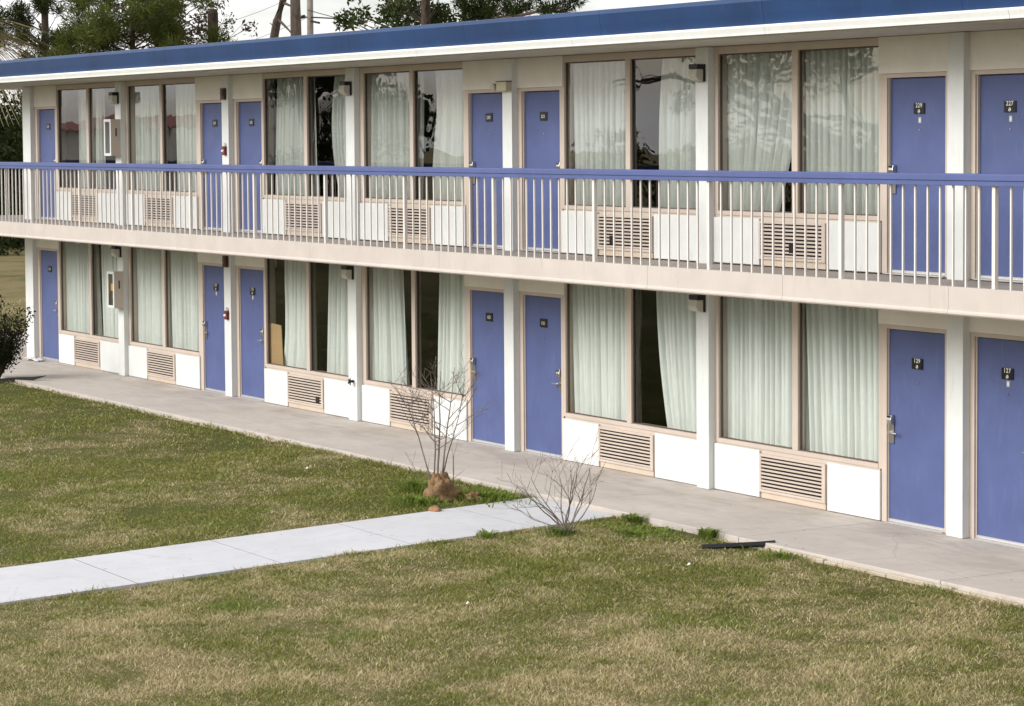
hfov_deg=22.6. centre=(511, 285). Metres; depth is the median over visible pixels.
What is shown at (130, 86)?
window
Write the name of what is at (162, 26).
pine tree
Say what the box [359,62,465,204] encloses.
window
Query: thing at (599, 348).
curtain
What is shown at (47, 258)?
door
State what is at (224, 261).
fire alarm horn
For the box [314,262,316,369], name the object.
curtain
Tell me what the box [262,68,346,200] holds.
window
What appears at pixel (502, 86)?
emergency light
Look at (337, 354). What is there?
curtain
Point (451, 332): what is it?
curtain
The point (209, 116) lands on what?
door
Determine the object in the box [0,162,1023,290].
balcony railing
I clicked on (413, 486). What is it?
weed tuft
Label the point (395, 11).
evergreen tree
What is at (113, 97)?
wall light
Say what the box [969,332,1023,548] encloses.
door
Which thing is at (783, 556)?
weed tuft
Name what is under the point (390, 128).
curtain
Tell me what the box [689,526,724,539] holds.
weed tuft
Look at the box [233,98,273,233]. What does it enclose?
door
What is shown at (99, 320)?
curtain
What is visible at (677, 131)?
curtain
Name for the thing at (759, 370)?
curtain
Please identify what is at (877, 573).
walkway kerb
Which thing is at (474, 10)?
pine branch tree
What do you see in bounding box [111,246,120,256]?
wall light
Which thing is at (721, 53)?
window
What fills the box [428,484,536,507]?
weed tuft
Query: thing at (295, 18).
dead pine
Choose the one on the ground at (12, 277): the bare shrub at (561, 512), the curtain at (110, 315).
the bare shrub at (561, 512)
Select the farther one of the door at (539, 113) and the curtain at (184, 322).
the curtain at (184, 322)
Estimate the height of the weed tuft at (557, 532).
0.075 m
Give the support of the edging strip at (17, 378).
on the ground at (12, 277)
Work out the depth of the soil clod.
29.07 m
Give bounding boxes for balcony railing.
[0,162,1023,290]
[6,168,15,214]
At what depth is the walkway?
29.72 m
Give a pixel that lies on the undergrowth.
(13, 243)
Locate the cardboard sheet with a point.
(276, 345)
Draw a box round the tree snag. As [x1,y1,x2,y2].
[179,0,237,43]
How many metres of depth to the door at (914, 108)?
26.42 m
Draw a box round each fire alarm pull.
[221,143,226,154]
[223,307,228,319]
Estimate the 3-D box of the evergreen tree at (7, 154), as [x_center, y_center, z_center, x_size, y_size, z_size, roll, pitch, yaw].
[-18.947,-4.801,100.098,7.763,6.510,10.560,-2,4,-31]
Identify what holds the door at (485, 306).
in the motel building
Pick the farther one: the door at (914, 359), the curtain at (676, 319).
the curtain at (676, 319)
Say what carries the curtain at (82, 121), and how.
hanging from the motel building
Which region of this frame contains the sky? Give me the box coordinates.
[0,0,710,119]
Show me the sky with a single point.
(240, 8)
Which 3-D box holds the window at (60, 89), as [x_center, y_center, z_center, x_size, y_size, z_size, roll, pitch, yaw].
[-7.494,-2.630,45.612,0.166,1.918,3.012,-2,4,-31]
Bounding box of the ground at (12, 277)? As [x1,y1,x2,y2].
[0,237,1023,705]
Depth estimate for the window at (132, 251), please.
43.01 m
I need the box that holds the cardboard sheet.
[270,323,283,364]
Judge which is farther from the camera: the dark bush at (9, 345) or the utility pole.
the utility pole
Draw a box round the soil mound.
[423,471,461,502]
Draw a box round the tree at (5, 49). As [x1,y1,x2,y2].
[0,0,64,126]
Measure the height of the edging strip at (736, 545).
0.101 m
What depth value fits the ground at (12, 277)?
22.19 m
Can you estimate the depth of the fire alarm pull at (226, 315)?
40.51 m
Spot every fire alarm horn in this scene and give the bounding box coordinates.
[220,88,225,99]
[222,256,227,266]
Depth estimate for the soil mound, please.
29.19 m
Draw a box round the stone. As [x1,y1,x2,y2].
[427,505,441,511]
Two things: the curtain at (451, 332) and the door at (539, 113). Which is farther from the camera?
the curtain at (451, 332)
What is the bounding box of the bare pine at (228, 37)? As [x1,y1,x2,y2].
[99,0,257,47]
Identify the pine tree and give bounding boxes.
[0,0,78,59]
[44,0,231,56]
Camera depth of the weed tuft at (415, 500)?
28.84 m
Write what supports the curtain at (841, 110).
hanging from the motel building
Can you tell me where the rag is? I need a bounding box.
[25,357,45,361]
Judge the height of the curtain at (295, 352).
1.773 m
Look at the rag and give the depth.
47.54 m
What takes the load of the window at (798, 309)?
in the motel building
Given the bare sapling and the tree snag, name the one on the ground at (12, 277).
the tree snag
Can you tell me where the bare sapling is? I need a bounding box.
[388,344,495,487]
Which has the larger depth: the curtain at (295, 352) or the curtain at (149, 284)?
the curtain at (149, 284)
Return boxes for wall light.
[108,92,118,103]
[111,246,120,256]
[338,81,351,94]
[340,265,353,279]
[688,64,704,81]
[688,294,705,311]
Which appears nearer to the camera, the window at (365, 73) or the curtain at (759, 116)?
the curtain at (759, 116)
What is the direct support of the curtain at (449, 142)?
hanging from the motel building
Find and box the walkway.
[1,332,1023,603]
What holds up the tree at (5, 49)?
on the ground at (12, 277)
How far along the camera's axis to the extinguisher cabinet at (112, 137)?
44.00 m
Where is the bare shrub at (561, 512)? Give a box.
[497,430,604,533]
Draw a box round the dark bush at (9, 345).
[0,295,35,377]
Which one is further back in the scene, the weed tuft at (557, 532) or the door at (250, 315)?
the door at (250, 315)
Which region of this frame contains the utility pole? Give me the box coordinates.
[301,0,332,34]
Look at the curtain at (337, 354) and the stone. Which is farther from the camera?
the curtain at (337, 354)
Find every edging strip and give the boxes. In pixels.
[0,375,45,381]
[702,540,775,548]
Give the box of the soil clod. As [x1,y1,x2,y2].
[464,491,480,502]
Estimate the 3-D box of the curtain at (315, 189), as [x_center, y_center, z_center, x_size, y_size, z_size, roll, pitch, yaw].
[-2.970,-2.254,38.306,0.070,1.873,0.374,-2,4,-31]
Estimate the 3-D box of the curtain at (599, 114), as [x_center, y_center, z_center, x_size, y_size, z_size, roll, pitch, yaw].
[1.131,-1.897,31.563,0.092,1.873,1.312,-2,4,-31]
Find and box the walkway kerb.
[6,382,1023,606]
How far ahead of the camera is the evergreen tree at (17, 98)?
106.70 m
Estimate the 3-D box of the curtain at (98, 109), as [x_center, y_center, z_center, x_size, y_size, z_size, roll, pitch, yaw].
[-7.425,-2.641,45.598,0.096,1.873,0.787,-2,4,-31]
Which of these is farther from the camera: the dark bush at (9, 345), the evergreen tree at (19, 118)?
the evergreen tree at (19, 118)
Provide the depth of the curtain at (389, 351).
36.46 m
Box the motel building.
[0,0,1023,548]
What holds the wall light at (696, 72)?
attached to the motel building
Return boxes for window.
[56,82,115,191]
[58,241,118,341]
[125,77,197,194]
[128,247,200,355]
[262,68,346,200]
[264,258,348,379]
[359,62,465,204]
[361,266,467,399]
[562,48,695,213]
[563,283,696,437]
[714,37,881,220]
[715,296,881,468]
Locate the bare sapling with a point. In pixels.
(439, 423)
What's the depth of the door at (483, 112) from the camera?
33.87 m
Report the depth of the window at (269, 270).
38.42 m
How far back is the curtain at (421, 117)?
35.43 m
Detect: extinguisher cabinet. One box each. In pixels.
[104,119,120,155]
[107,271,123,307]
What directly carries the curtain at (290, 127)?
hanging from the motel building
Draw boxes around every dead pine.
[270,0,289,37]
[290,0,301,35]
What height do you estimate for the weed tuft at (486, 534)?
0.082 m
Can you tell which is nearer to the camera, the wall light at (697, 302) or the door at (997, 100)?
the door at (997, 100)
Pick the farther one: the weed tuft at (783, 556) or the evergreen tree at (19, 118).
the evergreen tree at (19, 118)
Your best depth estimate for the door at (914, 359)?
26.54 m
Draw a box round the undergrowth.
[0,209,24,255]
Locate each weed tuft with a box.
[376,491,459,511]
[379,475,431,494]
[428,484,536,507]
[476,528,498,538]
[534,526,579,536]
[559,519,707,547]
[615,513,649,524]
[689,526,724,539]
[741,545,816,563]
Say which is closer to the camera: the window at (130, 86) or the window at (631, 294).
the window at (631, 294)
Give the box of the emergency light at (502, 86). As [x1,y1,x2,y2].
[491,81,511,90]
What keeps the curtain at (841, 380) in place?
hanging from the motel building
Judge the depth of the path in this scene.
25.72 m
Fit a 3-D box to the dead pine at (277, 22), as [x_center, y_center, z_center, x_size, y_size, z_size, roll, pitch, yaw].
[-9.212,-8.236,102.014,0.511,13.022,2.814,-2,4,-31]
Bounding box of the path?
[0,497,615,604]
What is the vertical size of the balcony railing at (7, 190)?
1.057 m
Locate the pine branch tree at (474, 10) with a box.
[450,0,587,21]
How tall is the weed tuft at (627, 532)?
0.046 m
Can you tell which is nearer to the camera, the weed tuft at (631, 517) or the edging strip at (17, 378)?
the weed tuft at (631, 517)
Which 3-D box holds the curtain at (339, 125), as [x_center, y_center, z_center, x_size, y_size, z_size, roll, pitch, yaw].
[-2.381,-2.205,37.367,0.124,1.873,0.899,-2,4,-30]
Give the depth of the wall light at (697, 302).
29.41 m
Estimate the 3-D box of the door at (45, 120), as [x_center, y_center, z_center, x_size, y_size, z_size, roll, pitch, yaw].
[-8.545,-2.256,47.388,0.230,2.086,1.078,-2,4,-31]
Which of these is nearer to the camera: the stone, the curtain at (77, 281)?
the stone
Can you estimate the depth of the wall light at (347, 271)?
36.82 m
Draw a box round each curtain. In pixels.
[66,242,99,334]
[78,89,85,187]
[86,88,104,187]
[96,244,102,334]
[101,245,118,337]
[135,86,159,189]
[136,248,170,344]
[170,250,198,350]
[176,84,196,191]
[275,78,304,194]
[284,260,306,367]
[312,77,317,195]
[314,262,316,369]
[327,264,348,374]
[332,76,346,196]
[371,72,409,198]
[372,267,408,384]
[419,71,423,198]
[433,69,463,200]
[437,273,465,393]
[572,284,641,422]
[573,61,625,205]
[637,289,641,399]
[656,291,696,431]
[659,57,695,208]
[727,297,791,446]
[728,51,804,210]
[791,47,878,214]
[805,303,878,461]
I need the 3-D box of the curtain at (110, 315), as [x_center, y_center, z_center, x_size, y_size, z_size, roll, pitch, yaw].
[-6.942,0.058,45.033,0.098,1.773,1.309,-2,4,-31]
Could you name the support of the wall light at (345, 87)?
attached to the motel building
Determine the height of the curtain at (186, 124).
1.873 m
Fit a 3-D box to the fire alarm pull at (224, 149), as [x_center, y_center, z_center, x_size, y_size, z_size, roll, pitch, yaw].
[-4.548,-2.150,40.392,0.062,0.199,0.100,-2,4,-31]
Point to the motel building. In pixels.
(950, 72)
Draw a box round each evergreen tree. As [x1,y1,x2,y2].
[0,90,21,245]
[0,106,24,245]
[3,90,21,131]
[332,0,461,31]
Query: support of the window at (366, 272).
in the motel building
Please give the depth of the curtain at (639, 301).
31.02 m
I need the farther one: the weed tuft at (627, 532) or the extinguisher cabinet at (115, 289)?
the extinguisher cabinet at (115, 289)
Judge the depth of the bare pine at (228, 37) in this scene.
104.70 m
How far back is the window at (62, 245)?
45.81 m
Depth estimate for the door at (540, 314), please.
32.78 m
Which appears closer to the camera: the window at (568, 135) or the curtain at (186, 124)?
the window at (568, 135)
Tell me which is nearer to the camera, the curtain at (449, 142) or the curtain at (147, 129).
the curtain at (449, 142)
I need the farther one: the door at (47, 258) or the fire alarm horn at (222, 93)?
the door at (47, 258)
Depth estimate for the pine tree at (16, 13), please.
112.70 m
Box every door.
[35,106,66,219]
[37,247,60,361]
[197,100,222,230]
[199,262,225,394]
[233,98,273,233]
[236,265,275,401]
[465,89,502,248]
[467,286,504,448]
[518,87,563,252]
[519,291,564,458]
[882,71,946,277]
[882,324,946,532]
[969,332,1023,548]
[970,68,1023,282]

